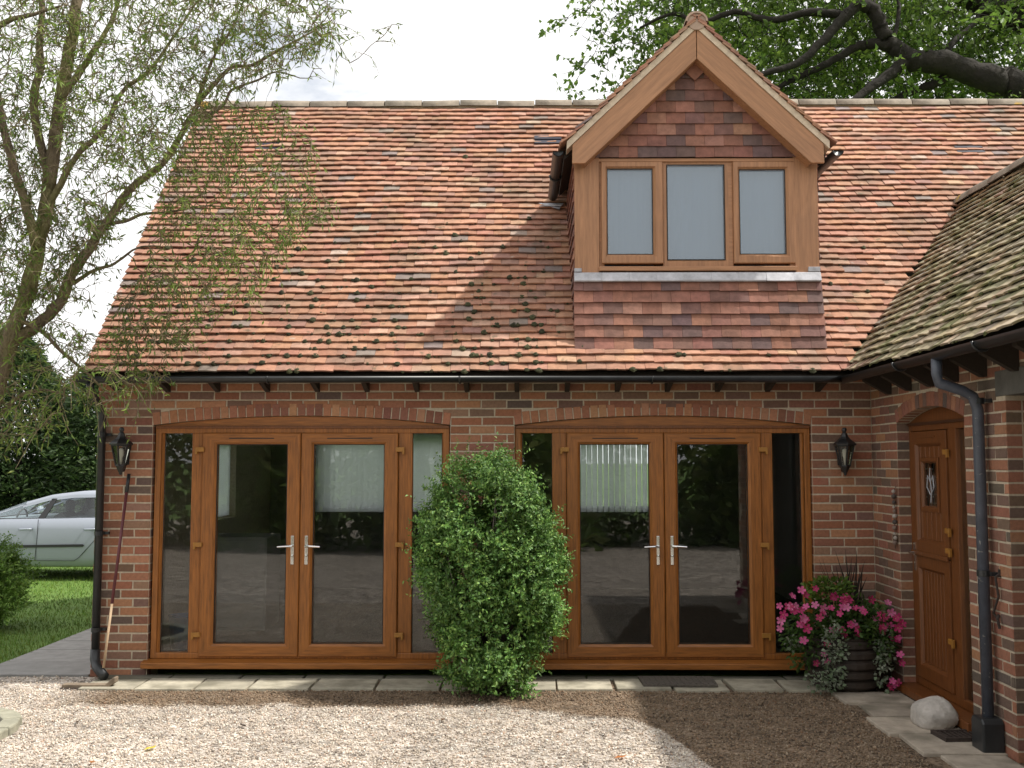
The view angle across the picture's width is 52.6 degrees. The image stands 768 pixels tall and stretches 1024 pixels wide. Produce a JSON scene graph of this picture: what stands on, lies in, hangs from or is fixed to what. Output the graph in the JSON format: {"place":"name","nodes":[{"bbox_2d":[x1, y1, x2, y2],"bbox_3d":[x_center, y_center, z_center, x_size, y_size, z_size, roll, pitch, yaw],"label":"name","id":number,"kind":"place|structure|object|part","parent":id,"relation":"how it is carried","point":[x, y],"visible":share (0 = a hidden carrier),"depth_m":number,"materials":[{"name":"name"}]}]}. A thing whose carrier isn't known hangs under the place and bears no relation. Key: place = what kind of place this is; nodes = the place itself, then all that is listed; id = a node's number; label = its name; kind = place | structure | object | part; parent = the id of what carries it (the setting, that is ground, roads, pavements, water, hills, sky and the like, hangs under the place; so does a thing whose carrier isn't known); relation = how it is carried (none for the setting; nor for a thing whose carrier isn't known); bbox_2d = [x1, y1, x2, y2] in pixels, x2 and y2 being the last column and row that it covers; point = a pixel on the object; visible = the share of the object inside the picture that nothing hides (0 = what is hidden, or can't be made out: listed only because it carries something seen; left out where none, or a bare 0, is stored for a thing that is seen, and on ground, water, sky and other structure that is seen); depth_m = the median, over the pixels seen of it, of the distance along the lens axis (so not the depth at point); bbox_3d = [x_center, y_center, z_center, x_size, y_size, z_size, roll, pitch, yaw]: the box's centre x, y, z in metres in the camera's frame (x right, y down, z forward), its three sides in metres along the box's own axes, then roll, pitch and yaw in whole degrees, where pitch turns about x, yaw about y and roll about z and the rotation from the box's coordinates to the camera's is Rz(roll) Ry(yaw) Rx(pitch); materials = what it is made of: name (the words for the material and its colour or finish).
{"place":"outdoors","nodes":[
{"label":"outdoors","id":0,"kind":"place"},
{"bbox_2d":[0,628,91,676],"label":"garden path","id":1,"kind":"structure","parent":0,"point":[69,656],"depth_m":9.58,"materials":[{"name":"grey concrete"}]},
{"bbox_2d":[0,491,92,662],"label":"lawn","id":2,"kind":"structure","parent":0,"point":[53,611],"depth_m":12.80,"materials":[{"name":"green plant"}]},
{"bbox_2d":[0,429,26,516],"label":"evergreen tree","id":3,"kind":"object","parent":2,"relation":"on","point":[9,466],"visible":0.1,"depth_m":23.91,"materials":[{"name":"green plant"}]},
{"bbox_2d":[0,531,46,627],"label":"round shrub","id":4,"kind":"object","parent":2,"relation":"on","point":[12,591],"visible":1,"depth_m":11.57,"materials":[{"name":"green plant"}]},
{"bbox_2d":[0,490,95,566],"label":"car","id":5,"kind":"object","parent":2,"relation":"on","point":[48,539],"visible":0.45,"depth_m":16.33,"materials":[{"name":"silver metal"}]},
{"bbox_2d":[0,348,96,516],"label":"evergreen tree","id":6,"kind":"object","parent":2,"relation":"on","point":[28,358],"visible":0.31,"depth_m":22.52,"materials":[{"name":"green plant"}]},
{"bbox_2d":[0,330,96,491],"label":"evergreen tree","id":7,"kind":"object","parent":2,"relation":"on","point":[33,343],"visible":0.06,"depth_m":26.61,"materials":[{"name":"green plant"}]},
{"bbox_2d":[5,366,96,502],"bbox_3d":[-9.837,1.275,26.165,6.215,5.266,5.375,0,-4,0],"label":"evergreen tree","id":8,"kind":"object","parent":2,"relation":"on","point":[66,390],"visible":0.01,"depth_m":24.60,"materials":[{"name":"green plant"}]},
{"bbox_2d":[11,363,99,514],"bbox_3d":[-8.700,1.176,23.276,4.791,4.991,4.158,0,-4,0],"label":"evergreen tree","id":9,"kind":"object","parent":2,"relation":"on","point":[85,436],"visible":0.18,"depth_m":21.96,"materials":[{"name":"green plant"}]},
{"bbox_2d":[168,612,187,649],"bbox_3d":[-3.047,2.291,9.582,0.270,0.310,0.270,0,-4,0],"label":"bucket","id":10,"kind":"object","parent":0,"point":[178,625],"visible":0.73,"depth_m":9.48,"materials":[{"name":"grey plastic"}]},
{"bbox_2d":[216,533,279,630],"bbox_3d":[-2.873,2.069,10.895,0.720,0.950,0.612,0,-4,0],"label":"storage cabinet","id":11,"kind":"object","parent":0,"point":[248,580],"visible":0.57,"depth_m":10.60,"materials":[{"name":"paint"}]},
{"bbox_3d":[-2.876,2.046,10.596,0.690,0.890,0.012,0,-4,0],"label":"cabinet door","id":12,"kind":"part","parent":11,"relation":"part of","materials":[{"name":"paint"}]},
{"bbox_2d":[34,464,804,677],"bbox_3d":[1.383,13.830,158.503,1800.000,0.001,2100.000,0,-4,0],"label":"ground","id":13,"kind":"structure","parent":0,"point":[386,672],"depth_m":9.27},
{"bbox_2d":[76,11,1023,763],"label":"house","id":14,"kind":"structure","parent":13,"relation":"on","point":[714,275],"depth_m":9.14,"materials":[{"name":"brick"}]},
{"bbox_2d":[109,427,132,474],"bbox_3d":[-3.396,0.584,9.000,0.173,0.415,0.215,0,-4,0],"label":"wall lantern","id":15,"kind":"object","parent":14,"relation":"attached to","point":[121,457],"depth_m":8.97,"materials":[{"name":"black paint"}]},
{"bbox_2d":[218,445,230,516],"bbox_3d":[-3.498,1.109,12.057,0.144,0.920,1.050,0,-4,0],"label":"side window","id":16,"kind":"structure","parent":14,"relation":"in","point":[225,450],"depth_m":12.33,"materials":[{"name":"white glass"}]},
{"bbox_2d":[140,416,450,669],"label":"glazed doors","id":17,"kind":"structure","parent":14,"relation":"in","point":[301,435],"depth_m":9.05,"materials":[{"name":"brown wood"}]},
{"bbox_2d":[315,433,441,511],"bbox_3d":[-1.704,1.201,14.209,2.057,1.100,0.060,0,-4,0],"label":"rear window","id":18,"kind":"structure","parent":14,"relation":"in","point":[348,478],"depth_m":14.21,"materials":[{"name":"white paint"}]},
{"bbox_2d":[566,445,647,511],"bbox_3d":[1.376,1.208,14.297,1.319,1.100,0.290,0,-4,0],"label":"vertical blind","id":19,"kind":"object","parent":14,"relation":"in","point":[622,475],"depth_m":14.18,"materials":[{"name":"white fabric"}]},
{"bbox_2d":[515,416,813,669],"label":"glazed doors","id":20,"kind":"structure","parent":14,"relation":"in","point":[662,435],"depth_m":9.03,"materials":[{"name":"brown wood"}]},
{"bbox_2d":[833,427,855,475],"bbox_3d":[2.873,0.584,8.945,0.173,0.415,0.215,0,-4,0],"label":"wall lantern","id":21,"kind":"object","parent":14,"relation":"attached to","point":[844,462],"depth_m":8.91,"materials":[{"name":"black paint"}]},
{"bbox_2d":[891,487,896,548],"bbox_3d":[3.120,1.089,8.445,0.042,0.505,0.052,0,-4,0],"label":"bead strand","id":22,"kind":"object","parent":14,"relation":"hanging from","point":[894,516],"visible":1,"depth_m":8.43,"materials":[{"name":"grey"}]},
{"bbox_2d":[897,407,973,731],"bbox_3d":[3.211,1.290,7.744,0.250,2.241,1.333,0,-4,0],"label":"stable door","id":23,"kind":"structure","parent":14,"relation":"in","point":[939,551],"depth_m":7.82,"materials":[{"name":"brown wood"}]},
{"bbox_2d":[992,569,1000,628],"bbox_3d":[3.107,1.375,6.634,0.040,0.375,0.076,0,-4,0],"label":"iron hook","id":24,"kind":"object","parent":14,"relation":"attached to","point":[997,616],"visible":1,"depth_m":6.62,"materials":[{"name":"black metal"}]},
{"bbox_2d":[538,0,1023,99],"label":"oak tree","id":25,"kind":"object","parent":13,"relation":"on","point":[947,65],"visible":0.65,"depth_m":17.14,"materials":[{"name":"green plant"}]},
{"bbox_2d":[0,677,1023,767],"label":"gravel drive","id":26,"kind":"structure","parent":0,"point":[936,762],"depth_m":7.14,"materials":[{"name":"beige gravel"}]},
{"bbox_2d":[0,707,21,739],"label":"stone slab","id":27,"kind":"object","parent":26,"relation":"on","point":[10,722],"visible":1,"depth_m":7.22,"materials":[{"name":"stone"}]},
{"bbox_2d":[0,0,403,472],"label":"willow tree","id":28,"kind":"object","parent":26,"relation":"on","point":[15,332],"visible":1,"depth_m":8.27,"materials":[{"name":"green plant"}]},
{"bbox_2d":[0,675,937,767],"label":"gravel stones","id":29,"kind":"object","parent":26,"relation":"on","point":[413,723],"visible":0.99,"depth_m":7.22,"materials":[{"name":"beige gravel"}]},
{"bbox_2d":[401,432,577,699],"bbox_3d":[-0.189,1.450,8.388,1.429,2.121,1.242,0,-4,0],"label":"evergreen shrub","id":30,"kind":"object","parent":26,"relation":"on","point":[517,530],"visible":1,"depth_m":8.15,"materials":[{"name":"green plant"}]},
{"bbox_2d":[0,0,1023,463],"label":"sky","id":31,"kind":"structure","parent":0,"point":[448,49],"materials":[{"name":"white"}]},
{"bbox_2d":[78,674,1023,767],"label":"paving","id":32,"kind":"structure","parent":0,"point":[890,713],"depth_m":8.46,"materials":[{"name":"stone"}]},
{"bbox_2d":[59,474,130,690],"bbox_3d":[-3.483,1.646,8.764,0.440,1.763,0.507,0,-4,0],"label":"rake","id":33,"kind":"object","parent":32,"relation":"on","point":[75,686],"visible":1,"depth_m":8.71,"materials":[{"name":"brown wood"}]},
{"bbox_2d":[638,676,717,686],"bbox_3d":[1.383,2.479,8.641,0.628,0.026,0.350,0,-4,0],"label":"doormat","id":34,"kind":"object","parent":32,"relation":"on","point":[677,681],"visible":1,"depth_m":8.59,"materials":[{"name":"grey rubber"}]},
{"bbox_2d":[776,550,906,695],"bbox_3d":[2.636,1.941,8.553,1.076,1.125,0.790,0,-4,0],"label":"flower pot","id":35,"kind":"object","parent":32,"relation":"on","point":[839,656],"visible":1,"depth_m":8.29,"materials":[{"name":"green plant"}]},
{"bbox_2d":[910,696,958,729],"bbox_3d":[2.962,2.288,7.244,0.301,0.206,0.326,0,-4,0],"label":"boulder","id":36,"kind":"object","parent":32,"relation":"on","point":[934,713],"visible":0.98,"depth_m":7.13,"materials":[{"name":"beige stone"}]},
{"bbox_2d":[930,729,971,741],"bbox_3d":[2.994,2.352,6.917,0.300,0.030,0.220,0,-4,-3],"label":"drain grate","id":37,"kind":"object","parent":32,"relation":"on","point":[954,735],"visible":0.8,"depth_m":6.91,"materials":[{"name":"metal"}]}
]}

